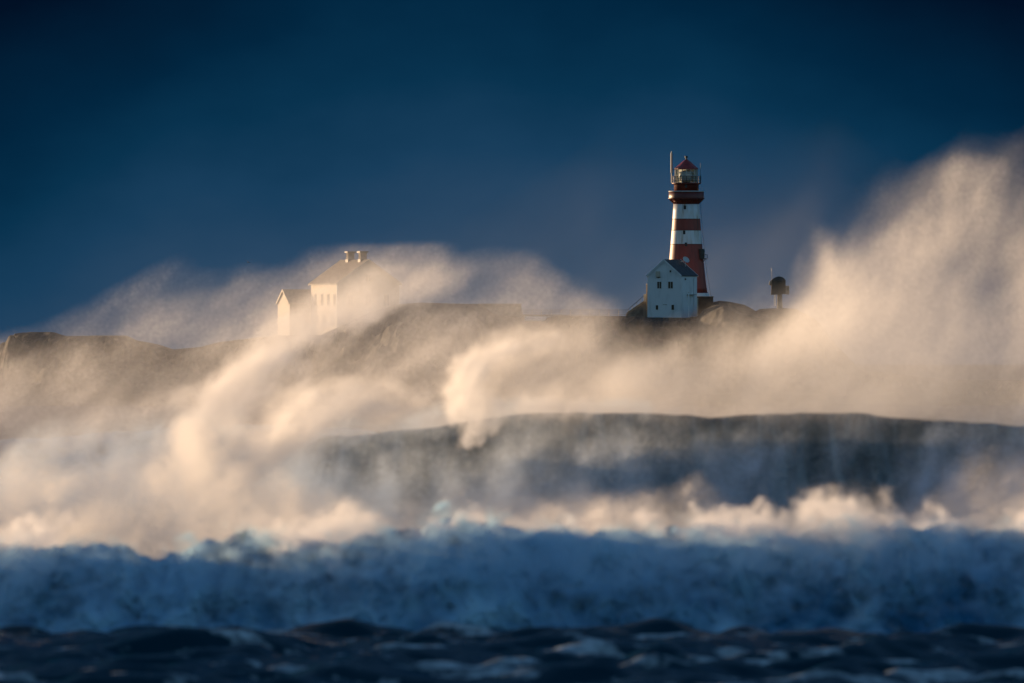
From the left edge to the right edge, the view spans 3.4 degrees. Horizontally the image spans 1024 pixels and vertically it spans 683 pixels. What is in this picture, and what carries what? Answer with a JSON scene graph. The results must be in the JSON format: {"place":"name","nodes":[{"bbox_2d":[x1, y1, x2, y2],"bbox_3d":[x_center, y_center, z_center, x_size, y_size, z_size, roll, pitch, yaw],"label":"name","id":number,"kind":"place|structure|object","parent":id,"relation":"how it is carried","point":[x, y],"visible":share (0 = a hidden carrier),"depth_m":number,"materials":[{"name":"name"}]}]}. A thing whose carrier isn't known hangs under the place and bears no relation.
{"place":"outdoors","nodes":[
{"label":"outdoors","id":0,"kind":"place"},
{"bbox_2d":[0,365,1023,682],"bbox_3d":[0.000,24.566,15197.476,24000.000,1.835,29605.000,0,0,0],"label":"water","id":1,"kind":"structure","parent":0,"point":[448,651],"depth_m":469.36,"materials":[{"name":"liquid"}]},
{"bbox_2d":[0,424,375,505],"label":"wave","id":2,"kind":"object","parent":1,"relation":"on","point":[207,463],"visible":0.2,"depth_m":897.46,"materials":[{"name":"white liquid"}]},
{"bbox_2d":[0,517,1023,633],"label":"wave","id":3,"kind":"object","parent":1,"relation":"on","point":[708,577],"visible":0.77,"depth_m":499.73,"materials":[{"name":"blue liquid"}]},
{"bbox_2d":[0,412,1023,557],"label":"tall wave","id":4,"kind":"object","parent":1,"relation":"on","point":[582,475],"visible":0.7,"depth_m":698.86,"materials":[{"name":"white"}]},
{"bbox_2d":[0,301,1023,405],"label":"rocky island terrain","id":5,"kind":"structure","parent":0,"point":[715,353],"depth_m":3175.45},
{"bbox_2d":[276,289,310,334],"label":"outbuilding","id":6,"kind":"structure","parent":5,"relation":"on","point":[294,311],"depth_m":3234.21,"materials":[{"name":"white wood"}]},
{"bbox_2d":[308,251,401,334],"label":"house","id":7,"kind":"structure","parent":5,"relation":"on","point":[349,288],"depth_m":3219.90,"materials":[{"name":"white paint"}]},
{"bbox_2d":[314,294,316,305],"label":"window","id":8,"kind":"structure","parent":7,"relation":"in","point":[315,295],"depth_m":3228.57,"materials":[{"name":"beige glass"}]},
{"bbox_2d":[327,294,329,305],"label":"window","id":9,"kind":"structure","parent":7,"relation":"in","point":[328,295],"depth_m":3221.48,"materials":[{"name":"beige glass"}]},
{"bbox_2d":[333,294,335,305],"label":"window","id":10,"kind":"structure","parent":7,"relation":"in","point":[334,295],"depth_m":3218.34,"materials":[{"name":"beige glass"}]},
{"bbox_2d":[347,295,352,305],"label":"window","id":11,"kind":"structure","parent":7,"relation":"in","point":[349,297],"depth_m":3217.55,"materials":[{"name":"beige glass"}]},
{"bbox_2d":[347,314,352,322],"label":"window","id":12,"kind":"structure","parent":7,"relation":"in","point":[349,316],"depth_m":3217.55,"materials":[{"name":"beige glass"}]},
{"bbox_2d":[365,295,370,305],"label":"window","id":13,"kind":"structure","parent":7,"relation":"in","point":[367,297],"depth_m":3219.12,"materials":[{"name":"beige glass"}]},
{"bbox_2d":[366,274,370,281],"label":"window","id":14,"kind":"structure","parent":7,"relation":"in","point":[368,276],"depth_m":3219.12,"materials":[{"name":"beige glass"}]},
{"bbox_2d":[383,295,388,305],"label":"window","id":15,"kind":"structure","parent":7,"relation":"in","point":[385,297],"depth_m":3220.30,"materials":[{"name":"beige glass"}]},
{"bbox_2d":[480,304,521,317],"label":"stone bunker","id":16,"kind":"object","parent":5,"relation":"on","point":[513,310],"visible":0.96,"depth_m":3219.01},
{"bbox_2d":[525,316,551,320],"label":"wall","id":17,"kind":"structure","parent":5,"relation":"on","point":[535,318],"depth_m":3217.01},
{"bbox_2d":[522,310,625,315],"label":"fence","id":18,"kind":"object","parent":5,"relation":"on","point":[570,314],"visible":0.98,"depth_m":3221.97,"materials":[{"name":"brown metal"}]},
{"bbox_2d":[626,284,646,316],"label":"stone staircase","id":19,"kind":"structure","parent":5,"relation":"on","point":[639,310],"depth_m":3216.01,"materials":[{"name":"grey stone"}]},
{"bbox_2d":[646,259,697,317],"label":"keepers house","id":20,"kind":"structure","parent":5,"relation":"on","point":[671,283],"depth_m":3212.77,"materials":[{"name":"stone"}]},
{"bbox_2d":[657,281,661,288],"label":"window","id":21,"kind":"structure","parent":20,"relation":"in","point":[659,283],"depth_m":3212.84,"materials":[{"name":"black glass"}]},
{"bbox_2d":[668,281,672,288],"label":"window","id":22,"kind":"structure","parent":20,"relation":"in","point":[670,283],"depth_m":3212.06,"materials":[{"name":"black glass"}]},
{"bbox_2d":[681,257,688,265],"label":"satellite dish","id":23,"kind":"object","parent":20,"relation":"on","point":[685,259],"visible":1,"depth_m":3217.48,"materials":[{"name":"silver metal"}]},
{"bbox_2d":[668,151,710,295],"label":"lighthouse","id":24,"kind":"object","parent":5,"relation":"on","point":[686,198],"visible":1,"depth_m":3224.82,"materials":[{"name":"red paint"}]},
{"bbox_2d":[699,249,703,258],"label":"door","id":25,"kind":"structure","parent":24,"relation":"in","point":[701,251],"depth_m":3224.63,"materials":[{"name":"grey metal"}]},
{"bbox_2d":[697,296,713,314],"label":"retaining wall","id":26,"kind":"structure","parent":5,"relation":"on","point":[704,302],"depth_m":3220.01,"materials":[{"name":"stone"}]},
{"bbox_2d":[769,276,788,308],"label":"navigation beacon","id":27,"kind":"object","parent":5,"relation":"on","point":[779,287],"visible":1,"depth_m":3223.81,"materials":[{"name":"grey metal"}]},
{"bbox_2d":[0,0,1023,364],"label":"sky","id":28,"kind":"structure","parent":0,"point":[865,156],"materials":[{"name":"blue"}]}
]}

